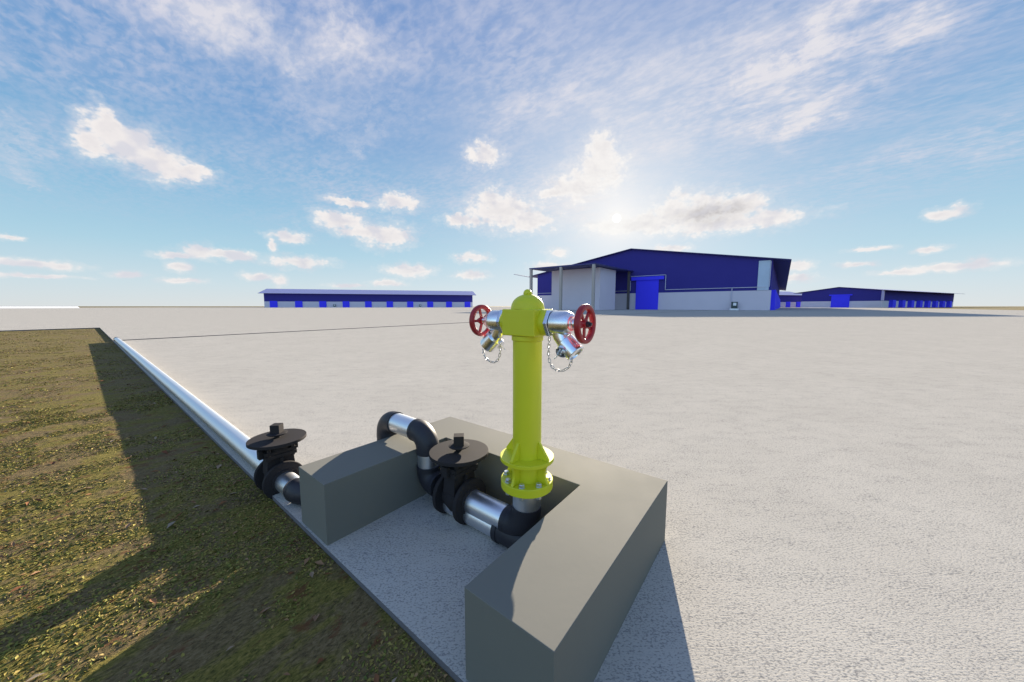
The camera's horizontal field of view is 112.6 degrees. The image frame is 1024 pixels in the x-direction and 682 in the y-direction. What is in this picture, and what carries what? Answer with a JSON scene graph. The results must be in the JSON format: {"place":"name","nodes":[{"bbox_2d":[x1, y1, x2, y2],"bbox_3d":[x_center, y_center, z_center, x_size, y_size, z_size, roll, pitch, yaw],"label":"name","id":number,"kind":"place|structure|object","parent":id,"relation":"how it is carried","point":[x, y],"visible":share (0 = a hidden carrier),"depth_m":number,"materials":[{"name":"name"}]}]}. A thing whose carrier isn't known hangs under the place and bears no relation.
{"place":"outdoors","nodes":[
{"label":"outdoors","id":0,"kind":"place"},
{"bbox_2d":[0,306,78,307],"bbox_3d":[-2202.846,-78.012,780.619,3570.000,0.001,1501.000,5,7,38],"label":"pale ground","id":1,"kind":"structure","parent":0,"point":[39,307],"depth_m":387.50,"materials":[{"name":"white"}]},
{"bbox_2d":[0,330,455,681],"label":"grass","id":2,"kind":"structure","parent":0,"point":[51,631],"depth_m":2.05,"materials":[{"name":"green plant"}]},
{"bbox_2d":[259,289,475,306],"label":"warehouse","id":3,"kind":"structure","parent":0,"point":[329,298],"depth_m":426.16,"materials":[{"name":"blue metal"}]},
{"bbox_2d":[270,301,277,306],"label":"door","id":4,"kind":"structure","parent":3,"relation":"in","point":[272,303],"depth_m":396.72,"materials":[{"name":"blue metal"}]},
{"bbox_2d":[295,301,302,306],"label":"door","id":5,"kind":"structure","parent":3,"relation":"in","point":[297,303],"depth_m":403.95,"materials":[{"name":"blue metal"}]},
{"bbox_2d":[319,301,326,306],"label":"door","id":6,"kind":"structure","parent":3,"relation":"in","point":[321,303],"depth_m":411.07,"materials":[{"name":"blue metal"}]},
{"bbox_2d":[343,301,349,306],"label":"door","id":7,"kind":"structure","parent":3,"relation":"in","point":[345,303],"depth_m":418.36,"materials":[{"name":"blue metal"}]},
{"bbox_2d":[365,301,371,306],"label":"door","id":8,"kind":"structure","parent":3,"relation":"in","point":[367,303],"depth_m":425.41,"materials":[{"name":"blue metal"}]},
{"bbox_2d":[386,301,392,306],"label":"door","id":9,"kind":"structure","parent":3,"relation":"in","point":[389,303],"depth_m":432.48,"materials":[{"name":"blue metal"}]},
{"bbox_2d":[407,301,412,306],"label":"door","id":10,"kind":"structure","parent":3,"relation":"in","point":[409,303],"depth_m":439.29,"materials":[{"name":"blue metal"}]},
{"bbox_2d":[427,302,432,306],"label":"door","id":11,"kind":"structure","parent":3,"relation":"in","point":[429,304],"depth_m":446.48,"materials":[{"name":"blue metal"}]},
{"bbox_2d":[446,302,451,306],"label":"door","id":12,"kind":"structure","parent":3,"relation":"in","point":[448,304],"depth_m":453.29,"materials":[{"name":"blue metal"}]},
{"bbox_2d":[0,306,1023,432],"bbox_3d":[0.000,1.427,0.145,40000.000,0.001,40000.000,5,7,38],"label":"ground","id":13,"kind":"structure","parent":0,"point":[104,394],"depth_m":7.01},
{"bbox_2d":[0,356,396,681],"bbox_3d":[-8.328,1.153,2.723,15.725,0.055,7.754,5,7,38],"label":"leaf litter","id":14,"kind":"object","parent":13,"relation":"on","point":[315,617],"visible":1,"depth_m":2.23,"materials":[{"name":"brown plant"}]},
{"bbox_2d":[0,307,701,340],"bbox_3d":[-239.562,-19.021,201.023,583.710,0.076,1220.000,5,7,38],"label":"concrete slab","id":15,"kind":"structure","parent":13,"relation":"on","point":[130,323],"depth_m":38.71,"materials":[{"name":"grey concrete"}]},
{"bbox_2d":[514,248,791,309],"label":"warehouse","id":16,"kind":"structure","parent":15,"relation":"on","point":[639,279],"depth_m":134.56,"materials":[{"name":"paint"}]},
{"bbox_2d":[631,276,663,309],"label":"door","id":17,"kind":"structure","parent":16,"relation":"in","point":[647,288],"depth_m":144.05,"materials":[{"name":"blue metal"}]},
{"bbox_2d":[770,290,776,309],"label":"door","id":18,"kind":"structure","parent":16,"relation":"in","point":[773,292],"depth_m":123.03,"materials":[{"name":"blue metal"}]},
{"bbox_2d":[779,291,801,306],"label":"warehouse","id":19,"kind":"structure","parent":15,"relation":"on","point":[789,299],"depth_m":465.74,"materials":[{"name":"blue metal"}]},
{"bbox_2d":[113,307,1023,681],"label":"concrete slab","id":20,"kind":"structure","parent":13,"relation":"on","point":[845,495],"depth_m":3.18,"materials":[{"name":"grey concrete"}]},
{"bbox_2d":[113,337,262,469],"bbox_3d":[-8.974,0.487,8.294,18.008,0.170,0.170,5,7,38],"label":"water pipe","id":21,"kind":"object","parent":20,"relation":"on","point":[231,436],"visible":0.84,"depth_m":4.07,"materials":[{"name":"metal"}]},
{"bbox_2d":[246,423,306,498],"bbox_3d":[-1.812,0.919,2.653,0.386,0.561,0.386,5,7,38],"label":"gate valve","id":22,"kind":"object","parent":20,"relation":"on","point":[275,446],"visible":0.84,"depth_m":2.59,"materials":[{"name":"black metal"}]},
{"bbox_2d":[275,411,440,504],"bbox_3d":[-1.110,0.852,2.623,1.304,0.575,0.596,0,6,0],"label":"crossover pipe","id":23,"kind":"object","parent":20,"relation":"on","point":[422,434],"visible":0.6,"depth_m":2.42,"materials":[{"name":"metal"}]},
{"bbox_2d":[429,433,488,524],"bbox_3d":[-0.348,0.894,2.263,0.386,0.561,0.386,5,7,38],"label":"gate valve","id":24,"kind":"object","parent":20,"relation":"on","point":[458,458],"visible":0.93,"depth_m":2.19,"materials":[{"name":"black metal"}]},
{"bbox_2d":[443,503,521,547],"bbox_3d":[-0.185,1.111,2.154,0.793,0.176,0.176,5,7,38],"label":"drain pipe","id":25,"kind":"object","parent":20,"relation":"on","point":[495,534],"visible":0.34,"depth_m":2.02,"materials":[{"name":"metal"}]},
{"bbox_2d":[464,490,540,535],"bbox_3d":[-0.052,0.966,2.035,0.509,0.343,0.165,5,7,38],"label":"feed pipe","id":26,"kind":"object","parent":25,"relation":"attached to","point":[516,517],"visible":0.88,"depth_m":1.95,"materials":[{"name":"metal"}]},
{"bbox_2d":[469,289,595,500],"bbox_3d":[0.083,0.277,1.858,0.738,1.107,0.298,5,7,38],"label":"fire hydrant","id":27,"kind":"object","parent":26,"relation":"on","point":[527,321],"visible":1,"depth_m":1.78,"materials":[{"name":"metal"}]},
{"bbox_2d":[299,417,667,681],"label":"concrete surround","id":28,"kind":"object","parent":20,"relation":"on","point":[551,594],"visible":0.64,"depth_m":1.55,"materials":[{"name":"grey concrete"}]},
{"bbox_2d":[730,302,738,309],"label":"hose cabinet","id":29,"kind":"object","parent":20,"relation":"on","point":[734,305],"visible":0.91,"depth_m":124.03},
{"bbox_2d":[794,287,958,307],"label":"warehouse","id":30,"kind":"structure","parent":13,"relation":"on","point":[842,297],"depth_m":377.22,"materials":[{"name":"blue metal"}]},
{"bbox_2d":[829,294,852,307],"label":"door","id":31,"kind":"structure","parent":30,"relation":"in","point":[839,300],"depth_m":376.48,"materials":[{"name":"blue metal"}]},
{"bbox_2d":[888,300,895,307],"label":"door","id":32,"kind":"structure","parent":30,"relation":"in","point":[892,303],"depth_m":354.10,"materials":[{"name":"blue metal"}]},
{"bbox_2d":[898,300,905,307],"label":"door","id":33,"kind":"structure","parent":30,"relation":"in","point":[902,303],"depth_m":365.17,"materials":[{"name":"blue metal"}]},
{"bbox_2d":[907,300,914,307],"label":"door","id":34,"kind":"structure","parent":30,"relation":"in","point":[910,304],"depth_m":375.93,"materials":[{"name":"blue metal"}]},
{"bbox_2d":[916,300,922,307],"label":"door","id":35,"kind":"structure","parent":30,"relation":"in","point":[919,304],"depth_m":387.11,"materials":[{"name":"blue metal"}]},
{"bbox_2d":[924,301,930,306],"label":"door","id":36,"kind":"structure","parent":30,"relation":"in","point":[927,303],"depth_m":397.84,"materials":[{"name":"blue metal"}]},
{"bbox_2d":[932,301,938,306],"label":"door","id":37,"kind":"structure","parent":30,"relation":"in","point":[934,303],"depth_m":408.97,"materials":[{"name":"blue metal"}]},
{"bbox_2d":[939,301,945,306],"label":"door","id":38,"kind":"structure","parent":30,"relation":"in","point":[942,303],"depth_m":419.79,"materials":[{"name":"blue metal"}]},
{"bbox_2d":[946,301,951,306],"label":"door","id":39,"kind":"structure","parent":30,"relation":"in","point":[948,303],"depth_m":430.74,"materials":[{"name":"blue metal"}]},
{"bbox_2d":[0,0,1023,305],"label":"sky","id":40,"kind":"structure","parent":0,"point":[153,152],"materials":[{"name":"blue"}]}
]}

